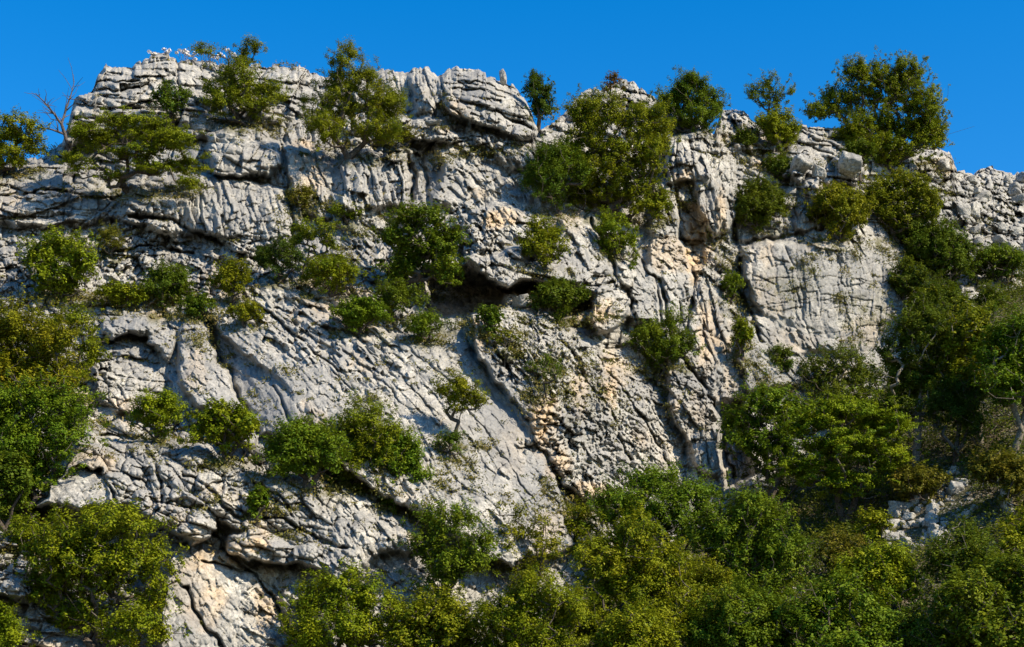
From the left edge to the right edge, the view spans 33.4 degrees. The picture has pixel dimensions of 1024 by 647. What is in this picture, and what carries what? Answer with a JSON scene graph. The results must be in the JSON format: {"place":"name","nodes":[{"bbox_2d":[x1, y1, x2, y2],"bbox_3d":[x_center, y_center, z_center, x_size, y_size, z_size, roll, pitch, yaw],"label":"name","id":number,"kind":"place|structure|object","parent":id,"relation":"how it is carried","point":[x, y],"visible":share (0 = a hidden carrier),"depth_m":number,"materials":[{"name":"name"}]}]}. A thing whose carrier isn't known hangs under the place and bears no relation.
{"place":"outdoors","nodes":[
{"label":"outdoors","id":0,"kind":"place"},
{"bbox_2d":[0,53,1023,646],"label":"cliff","id":1,"kind":"structure","parent":0,"point":[220,593],"depth_m":85.92,"materials":[{"name":"stone"}]},
{"bbox_2d":[0,446,33,531],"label":"shrub","id":2,"kind":"object","parent":1,"relation":"on","point":[15,474],"visible":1,"depth_m":63.66,"materials":[{"name":"green plant"}]},
{"bbox_2d":[0,597,41,646],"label":"shrub","id":3,"kind":"object","parent":1,"relation":"on","point":[10,636],"visible":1,"depth_m":59.19,"materials":[{"name":"green plant"}]},
{"bbox_2d":[0,508,51,556],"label":"shrub","id":4,"kind":"object","parent":1,"relation":"on","point":[18,522],"visible":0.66,"depth_m":62.25,"materials":[{"name":"green plant"}]},
{"bbox_2d":[0,106,53,174],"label":"tree","id":5,"kind":"object","parent":1,"relation":"on","point":[15,135],"visible":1,"depth_m":93.52,"materials":[{"name":"green plant"}]},
{"bbox_2d":[14,516,61,584],"bbox_3d":[-17.330,8.392,62.541,2.328,2.752,1.616,-10,-21,29],"label":"shrub","id":6,"kind":"object","parent":1,"relation":"on","point":[46,524],"visible":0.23,"depth_m":62.52,"materials":[{"name":"green plant"}]},
{"bbox_2d":[0,283,92,432],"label":"tree","id":7,"kind":"object","parent":1,"relation":"on","point":[42,349],"visible":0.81,"depth_m":70.75,"materials":[{"name":"green plant"}]},
{"bbox_2d":[0,365,112,529],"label":"tree","id":8,"kind":"object","parent":1,"relation":"on","point":[66,408],"visible":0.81,"depth_m":65.66,"materials":[{"name":"green plant"}]},
{"bbox_2d":[24,59,90,152],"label":"dead tree","id":9,"kind":"object","parent":1,"relation":"on","point":[64,133],"visible":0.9,"depth_m":95.17,"materials":[{"name":"brown wood"}]},
{"bbox_2d":[15,222,101,301],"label":"tree","id":10,"kind":"object","parent":1,"relation":"on","point":[44,256],"visible":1,"depth_m":82.43,"materials":[{"name":"green plant"}]},
{"bbox_2d":[25,297,112,390],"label":"tree","id":11,"kind":"object","parent":1,"relation":"on","point":[90,356],"visible":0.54,"depth_m":75.02,"materials":[{"name":"green plant"}]},
{"bbox_2d":[11,493,191,646],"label":"tree","id":12,"kind":"object","parent":1,"relation":"on","point":[100,567],"visible":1,"depth_m":60.31,"materials":[{"name":"green plant"}]},
{"bbox_2d":[95,219,132,259],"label":"shrub","id":13,"kind":"object","parent":1,"relation":"on","point":[106,238],"visible":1,"depth_m":87.02,"materials":[{"name":"green plant"}]},
{"bbox_2d":[93,278,148,308],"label":"shrub","id":14,"kind":"object","parent":1,"relation":"on","point":[115,292],"visible":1,"depth_m":82.29,"materials":[{"name":"green plant"}]},
{"bbox_2d":[50,105,213,193],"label":"tree","id":15,"kind":"object","parent":1,"relation":"on","point":[144,132],"visible":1,"depth_m":89.24,"materials":[{"name":"green plant"}]},
{"bbox_2d":[124,387,189,442],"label":"shrub","id":16,"kind":"object","parent":1,"relation":"on","point":[161,410],"visible":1,"depth_m":69.51,"materials":[{"name":"green plant"}]},
{"bbox_2d":[137,257,196,315],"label":"shrub","id":17,"kind":"object","parent":1,"relation":"on","point":[168,277],"visible":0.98,"depth_m":83.14,"materials":[{"name":"green plant"}]},
{"bbox_2d":[148,78,193,126],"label":"shrub","id":18,"kind":"object","parent":1,"relation":"on","point":[166,101],"visible":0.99,"depth_m":96.27,"materials":[{"name":"green plant"}]},
{"bbox_2d":[175,288,217,320],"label":"shrub","id":19,"kind":"object","parent":1,"relation":"on","point":[194,306],"visible":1,"depth_m":80.69,"materials":[{"name":"green plant"}]},
{"bbox_2d":[176,393,266,465],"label":"shrub","id":20,"kind":"object","parent":1,"relation":"on","point":[238,425],"visible":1,"depth_m":67.75,"materials":[{"name":"green plant"}]},
{"bbox_2d":[205,252,253,305],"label":"shrub","id":21,"kind":"object","parent":1,"relation":"on","point":[233,274],"visible":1,"depth_m":82.04,"materials":[{"name":"green plant"}]},
{"bbox_2d":[188,32,295,126],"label":"tree","id":22,"kind":"object","parent":1,"relation":"on","point":[242,61],"visible":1,"depth_m":97.20,"materials":[{"name":"green plant"}]},
{"bbox_2d":[225,298,266,327],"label":"shrub","id":23,"kind":"object","parent":1,"relation":"on","point":[251,311],"visible":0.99,"depth_m":79.02,"materials":[{"name":"green plant"}]},
{"bbox_2d":[243,483,269,528],"bbox_3d":[-9.765,7.165,65.009,0.981,2.282,1.081,11,-21,-31],"label":"shrub","id":24,"kind":"object","parent":1,"relation":"on","point":[257,498],"visible":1,"depth_m":64.96,"materials":[{"name":"green plant"}]},
{"bbox_2d":[247,234,310,286],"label":"shrub","id":25,"kind":"object","parent":1,"relation":"on","point":[264,256],"visible":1,"depth_m":83.67,"materials":[{"name":"green plant"}]},
{"bbox_2d":[248,411,352,505],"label":"shrub","id":26,"kind":"object","parent":1,"relation":"on","point":[297,445],"visible":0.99,"depth_m":66.93,"materials":[{"name":"green plant"}]},
{"bbox_2d":[285,179,318,217],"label":"shrub","id":27,"kind":"object","parent":1,"relation":"on","point":[304,192],"visible":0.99,"depth_m":89.91,"materials":[{"name":"green plant"}]},
{"bbox_2d":[283,214,347,289],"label":"tree","id":28,"kind":"object","parent":1,"relation":"on","point":[302,234],"visible":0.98,"depth_m":84.37,"materials":[{"name":"green plant"}]},
{"bbox_2d":[298,251,374,301],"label":"shrub","id":29,"kind":"object","parent":1,"relation":"on","point":[338,269],"visible":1,"depth_m":82.42,"materials":[{"name":"green plant"}]},
{"bbox_2d":[326,195,366,224],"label":"shrub","id":30,"kind":"object","parent":1,"relation":"on","point":[341,212],"visible":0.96,"depth_m":88.35,"materials":[{"name":"green plant"}]},
{"bbox_2d":[296,34,413,168],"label":"tree","id":31,"kind":"object","parent":1,"relation":"on","point":[327,122],"visible":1,"depth_m":92.91,"materials":[{"name":"green plant"}]},
{"bbox_2d":[328,294,395,337],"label":"shrub","id":32,"kind":"object","parent":1,"relation":"on","point":[355,312],"visible":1,"depth_m":78.75,"materials":[{"name":"green plant"}]},
{"bbox_2d":[320,386,422,493],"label":"tree","id":33,"kind":"object","parent":1,"relation":"on","point":[368,421],"visible":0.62,"depth_m":69.29,"materials":[{"name":"green plant"}]},
{"bbox_2d":[367,275,430,320],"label":"shrub","id":34,"kind":"object","parent":1,"relation":"on","point":[398,291],"visible":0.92,"depth_m":80.68,"materials":[{"name":"green plant"}]},
{"bbox_2d":[364,426,435,514],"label":"shrub","id":35,"kind":"object","parent":1,"relation":"on","point":[413,458],"visible":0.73,"depth_m":69.08,"materials":[{"name":"green plant"}]},
{"bbox_2d":[369,193,471,310],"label":"tree","id":36,"kind":"object","parent":1,"relation":"on","point":[410,255],"visible":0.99,"depth_m":83.43,"materials":[{"name":"green plant"}]},
{"bbox_2d":[402,304,457,342],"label":"shrub","id":37,"kind":"object","parent":1,"relation":"on","point":[419,323],"visible":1,"depth_m":78.80,"materials":[{"name":"green plant"}]},
{"bbox_2d":[428,426,466,460],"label":"shrub","id":38,"kind":"object","parent":1,"relation":"on","point":[449,439],"visible":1,"depth_m":71.61,"materials":[{"name":"green plant"}]},
{"bbox_2d":[429,366,491,432],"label":"tree","id":39,"kind":"object","parent":1,"relation":"on","point":[463,392],"visible":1,"depth_m":72.81,"materials":[{"name":"green plant"}]},
{"bbox_2d":[473,304,505,347],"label":"shrub","id":40,"kind":"object","parent":1,"relation":"on","point":[491,318],"visible":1,"depth_m":78.76,"materials":[{"name":"green plant"}]},
{"bbox_2d":[485,326,522,366],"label":"shrub","id":41,"kind":"object","parent":1,"relation":"on","point":[506,333],"visible":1,"depth_m":78.08,"materials":[{"name":"green plant"}]},
{"bbox_2d":[0,40,1023,634],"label":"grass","id":42,"kind":"structure","parent":1,"relation":"on","point":[218,462],"depth_m":82.39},
{"bbox_2d":[517,68,556,131],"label":"tree","id":43,"kind":"object","parent":1,"relation":"on","point":[542,101],"visible":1,"depth_m":98.82,"materials":[{"name":"green plant"}]},
{"bbox_2d":[514,214,570,281],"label":"shrub","id":44,"kind":"object","parent":1,"relation":"on","point":[542,238],"visible":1,"depth_m":84.76,"materials":[{"name":"green plant"}]},
{"bbox_2d":[522,349,562,400],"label":"shrub","id":45,"kind":"object","parent":1,"relation":"on","point":[546,366],"visible":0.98,"depth_m":77.38,"materials":[{"name":"green plant"}]},
{"bbox_2d":[514,132,596,215],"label":"shrub","id":46,"kind":"object","parent":1,"relation":"on","point":[546,165],"visible":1,"depth_m":92.16,"materials":[{"name":"green plant"}]},
{"bbox_2d":[525,275,591,329],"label":"shrub","id":47,"kind":"object","parent":1,"relation":"on","point":[560,290],"visible":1,"depth_m":83.28,"materials":[{"name":"green plant"}]},
{"bbox_2d":[602,70,628,94],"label":"shrub","id":48,"kind":"object","parent":1,"relation":"on","point":[613,75],"visible":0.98,"depth_m":102.65,"materials":[{"name":"brown plant"}]},
{"bbox_2d":[549,79,682,219],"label":"tree","id":49,"kind":"object","parent":1,"relation":"on","point":[586,120],"visible":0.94,"depth_m":93.66,"materials":[{"name":"green plant"}]},
{"bbox_2d":[592,206,642,270],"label":"shrub","id":50,"kind":"object","parent":1,"relation":"on","point":[608,223],"visible":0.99,"depth_m":90.17,"materials":[{"name":"green plant"}]},
{"bbox_2d":[642,186,673,223],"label":"shrub","id":51,"kind":"object","parent":1,"relation":"on","point":[661,200],"visible":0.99,"depth_m":94.16,"materials":[{"name":"green plant"}]},
{"bbox_2d":[622,298,705,381],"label":"shrub","id":52,"kind":"object","parent":1,"relation":"on","point":[670,343],"visible":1,"depth_m":86.26,"materials":[{"name":"green plant"}]},
{"bbox_2d":[645,65,730,133],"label":"tree","id":53,"kind":"object","parent":1,"relation":"on","point":[701,106],"visible":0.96,"depth_m":102.39,"materials":[{"name":"green plant"}]},
{"bbox_2d":[717,269,745,304],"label":"shrub","id":54,"kind":"object","parent":1,"relation":"on","point":[731,279],"visible":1,"depth_m":93.32,"materials":[{"name":"green plant"}]},
{"bbox_2d":[730,314,755,374],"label":"shrub","id":55,"kind":"object","parent":1,"relation":"on","point":[743,333],"visible":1,"depth_m":89.48,"materials":[{"name":"green plant"}]},
{"bbox_2d":[731,125,760,153],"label":"shrub","id":56,"kind":"object","parent":1,"relation":"on","point":[744,137],"visible":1,"depth_m":103.85,"materials":[{"name":"green plant"}]},
{"bbox_2d":[731,172,790,240],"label":"shrub","id":57,"kind":"object","parent":1,"relation":"on","point":[766,199],"visible":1,"depth_m":98.04,"materials":[{"name":"green plant"}]},
{"bbox_2d":[744,68,796,119],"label":"tree","id":58,"kind":"object","parent":1,"relation":"on","point":[752,95],"visible":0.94,"depth_m":107.48,"materials":[{"name":"green plant"}]},
{"bbox_2d":[747,101,802,153],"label":"shrub","id":59,"kind":"object","parent":1,"relation":"on","point":[775,123],"visible":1,"depth_m":104.28,"materials":[{"name":"green plant"}]},
{"bbox_2d":[760,340,793,389],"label":"shrub","id":60,"kind":"object","parent":1,"relation":"on","point":[789,362],"visible":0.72,"depth_m":90.70,"materials":[{"name":"green plant"}]},
{"bbox_2d":[761,150,793,185],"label":"shrub","id":61,"kind":"object","parent":1,"relation":"on","point":[775,164],"visible":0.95,"depth_m":102.62,"materials":[{"name":"green plant"}]},
{"bbox_2d":[789,153,812,172],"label":"boulder","id":62,"kind":"object","parent":1,"relation":"on","point":[802,162],"visible":0.99,"depth_m":100.94,"materials":[{"name":"stone"}]},
{"bbox_2d":[800,179,874,242],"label":"shrub","id":63,"kind":"object","parent":1,"relation":"on","point":[834,205],"visible":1,"depth_m":98.70,"materials":[{"name":"green plant"}]},
{"bbox_2d":[838,151,862,178],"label":"boulder","id":64,"kind":"object","parent":1,"relation":"on","point":[850,165],"visible":1,"depth_m":101.31,"materials":[{"name":"stone"}]},
{"bbox_2d":[839,138,877,181],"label":"shrub","id":65,"kind":"object","parent":1,"relation":"on","point":[865,149],"visible":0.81,"depth_m":103.03,"materials":[{"name":"green plant"}]},
{"bbox_2d":[799,46,970,166],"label":"tree","id":66,"kind":"object","parent":1,"relation":"on","point":[925,128],"visible":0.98,"depth_m":107.74,"materials":[{"name":"green plant"}]},
{"bbox_2d":[857,157,947,244],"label":"bush","id":67,"kind":"object","parent":1,"relation":"on","point":[900,189],"visible":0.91,"depth_m":102.25,"materials":[{"name":"green plant"}]},
{"bbox_2d":[886,255,931,302],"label":"shrub","id":68,"kind":"object","parent":1,"relation":"on","point":[905,276],"visible":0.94,"depth_m":98.01,"materials":[{"name":"green plant"}]},
{"bbox_2d":[890,213,941,258],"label":"shrub","id":69,"kind":"object","parent":1,"relation":"on","point":[904,234],"visible":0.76,"depth_m":101.81,"materials":[{"name":"green plant"}]},
{"bbox_2d":[901,214,983,285],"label":"shrub","id":70,"kind":"object","parent":1,"relation":"on","point":[947,247],"visible":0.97,"depth_m":101.02,"materials":[{"name":"green plant"}]},
{"bbox_2d":[0,0,1023,174],"label":"sky","id":71,"kind":"structure","parent":0,"point":[975,47],"materials":[{"name":"blue"}]},
{"bbox_2d":[526,268,1023,646],"bbox_3d":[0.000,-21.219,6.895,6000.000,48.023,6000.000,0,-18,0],"label":"ground","id":72,"kind":"structure","parent":0,"point":[911,533],"depth_m":79.89,"materials":[{"name":"green plant"}]},
{"bbox_2d":[275,557,423,646],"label":"tree","id":73,"kind":"object","parent":72,"relation":"on","point":[344,628],"visible":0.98,"depth_m":61.45,"materials":[{"name":"green plant"}]},
{"bbox_2d":[373,582,503,646],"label":"shrub","id":74,"kind":"object","parent":72,"relation":"on","point":[441,621],"visible":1,"depth_m":60.36,"materials":[{"name":"green plant"}]},
{"bbox_2d":[390,492,512,602],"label":"tree","id":75,"kind":"object","parent":72,"relation":"on","point":[456,564],"visible":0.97,"depth_m":65.03,"materials":[{"name":"green plant"}]},
{"bbox_2d":[487,495,570,596],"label":"tree","id":76,"kind":"object","parent":72,"relation":"on","point":[538,537],"visible":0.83,"depth_m":68.02,"materials":[{"name":"green plant"}]},
{"bbox_2d":[468,562,603,646],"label":"tree","id":77,"kind":"object","parent":72,"relation":"on","point":[527,601],"visible":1,"depth_m":59.46,"materials":[{"name":"green plant"}]},
{"bbox_2d":[558,496,600,555],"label":"shrub","id":78,"kind":"object","parent":72,"relation":"on","point":[570,524],"visible":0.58,"depth_m":72.74,"materials":[{"name":"green plant"}]},
{"bbox_2d":[550,502,706,646],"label":"tree","id":79,"kind":"object","parent":72,"relation":"on","point":[646,582],"visible":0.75,"depth_m":61.76,"materials":[{"name":"green plant"}]},
{"bbox_2d":[582,598,689,646],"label":"shrub","id":80,"kind":"object","parent":72,"relation":"on","point":[628,630],"visible":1,"depth_m":57.97,"materials":[{"name":"green plant"}]},
{"bbox_2d":[579,458,730,568],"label":"tree","id":81,"kind":"object","parent":72,"relation":"on","point":[666,514],"visible":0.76,"depth_m":71.52,"materials":[{"name":"green plant"}]},
{"bbox_2d":[652,548,736,644],"bbox_3d":[6.809,10.598,63.166,3.197,4.861,3.620,-7,-19,20],"label":"shrub","id":82,"kind":"object","parent":72,"relation":"on","point":[704,580],"visible":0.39,"depth_m":63.13,"materials":[{"name":"green plant"}]},
{"bbox_2d":[673,570,806,646],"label":"shrub","id":83,"kind":"object","parent":72,"relation":"on","point":[742,617],"visible":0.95,"depth_m":59.23,"materials":[{"name":"green plant"}]},
{"bbox_2d":[672,477,819,605],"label":"tree","id":84,"kind":"object","parent":72,"relation":"on","point":[757,552],"visible":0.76,"depth_m":66.89,"materials":[{"name":"green plant"}]},
{"bbox_2d":[498,251,1023,646],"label":"undergrowth","id":85,"kind":"object","parent":72,"relation":"on","point":[821,530],"visible":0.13,"depth_m":79.26,"materials":[{"name":"green plant"}]},
{"bbox_2d":[715,369,827,508],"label":"tree","id":86,"kind":"object","parent":72,"relation":"on","point":[761,407],"visible":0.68,"depth_m":83.05,"materials":[{"name":"green plant"}]},
{"bbox_2d":[761,561,920,646],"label":"tree","id":87,"kind":"object","parent":72,"relation":"on","point":[827,626],"visible":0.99,"depth_m":59.03,"materials":[{"name":"green plant"}]},
{"bbox_2d":[812,521,869,571],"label":"shrub","id":88,"kind":"object","parent":72,"relation":"on","point":[840,542],"visible":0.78,"depth_m":71.17,"materials":[{"name":"green plant"}]},
{"bbox_2d":[793,336,892,425],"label":"tree","id":89,"kind":"object","parent":72,"relation":"on","point":[860,374],"visible":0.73,"depth_m":91.10,"materials":[{"name":"green plant"}]},
{"bbox_2d":[762,386,929,526],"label":"tree","id":90,"kind":"object","parent":72,"relation":"on","point":[829,414],"visible":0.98,"depth_m":78.39,"materials":[{"name":"green plant"}]},
{"bbox_2d":[849,505,893,544],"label":"shrub","id":91,"kind":"object","parent":72,"relation":"on","point":[874,522],"visible":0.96,"depth_m":74.26,"materials":[{"name":"green plant"}]},
{"bbox_2d":[827,530,934,608],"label":"shrub","id":92,"kind":"object","parent":72,"relation":"on","point":[883,566],"visible":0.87,"depth_m":65.88,"materials":[{"name":"green plant"}]},
{"bbox_2d":[864,288,966,466],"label":"tree","id":93,"kind":"object","parent":72,"relation":"on","point":[916,382],"visible":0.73,"depth_m":82.33,"materials":[{"name":"green plant"}]},
{"bbox_2d":[880,589,956,646],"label":"shrub","id":94,"kind":"object","parent":72,"relation":"on","point":[923,624],"visible":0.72,"depth_m":59.21,"materials":[{"name":"green plant"}]},
{"bbox_2d":[885,457,952,504],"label":"shrub","id":95,"kind":"object","parent":72,"relation":"on","point":[922,480],"visible":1,"depth_m":77.58,"materials":[{"name":"green plant"}]},
{"bbox_2d":[900,282,976,335],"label":"shrub","id":96,"kind":"object","parent":72,"relation":"on","point":[908,301],"visible":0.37,"depth_m":95.91,"materials":[{"name":"green plant"}]},
{"bbox_2d":[909,271,975,337],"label":"shrub","id":97,"kind":"object","parent":72,"relation":"on","point":[942,293],"visible":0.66,"depth_m":95.71,"materials":[{"name":"green plant"}]},
{"bbox_2d":[918,369,993,465],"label":"tree","id":98,"kind":"object","parent":72,"relation":"on","point":[954,407],"visible":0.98,"depth_m":80.49,"materials":[{"name":"green plant"}]},
{"bbox_2d":[947,481,964,495],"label":"boulder","id":99,"kind":"object","parent":72,"relation":"on","point":[955,487],"visible":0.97,"depth_m":77.29,"materials":[{"name":"stone"}]},
{"bbox_2d":[916,513,1004,612],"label":"shrub","id":100,"kind":"object","parent":72,"relation":"on","point":[966,548],"visible":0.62,"depth_m":65.61,"materials":[{"name":"green plant"}]},
{"bbox_2d":[906,539,1023,646],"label":"tree","id":101,"kind":"object","parent":72,"relation":"on","point":[995,627],"visible":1,"depth_m":58.19,"materials":[{"name":"green plant"}]},
{"bbox_2d":[921,303,1012,450],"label":"tree","id":102,"kind":"object","parent":72,"relation":"on","point":[958,337],"visible":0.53,"depth_m":81.41,"materials":[{"name":"green plant"}]},
{"bbox_2d":[970,280,1010,319],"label":"shrub","id":103,"kind":"object","parent":72,"relation":"on","point":[991,296],"visible":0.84,"depth_m":96.43,"materials":[{"name":"green plant"}]},
{"bbox_2d":[964,302,1023,453],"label":"tree","id":104,"kind":"object","parent":72,"relation":"on","point":[1009,392],"visible":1,"depth_m":78.78,"materials":[{"name":"green plant"}]},
{"bbox_2d":[964,442,1023,510],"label":"shrub","id":105,"kind":"object","parent":72,"relation":"on","point":[1007,468],"visible":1,"depth_m":73.99,"materials":[{"name":"green plant"}]},
{"bbox_2d":[968,241,1023,286],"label":"shrub","id":106,"kind":"object","parent":72,"relation":"on","point":[1005,260],"visible":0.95,"depth_m":102.21,"materials":[{"name":"green plant"}]},
{"bbox_2d":[987,506,1023,566],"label":"shrub","id":107,"kind":"object","parent":72,"relation":"on","point":[1013,533],"visible":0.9,"depth_m":68.88,"materials":[{"name":"green plant"}]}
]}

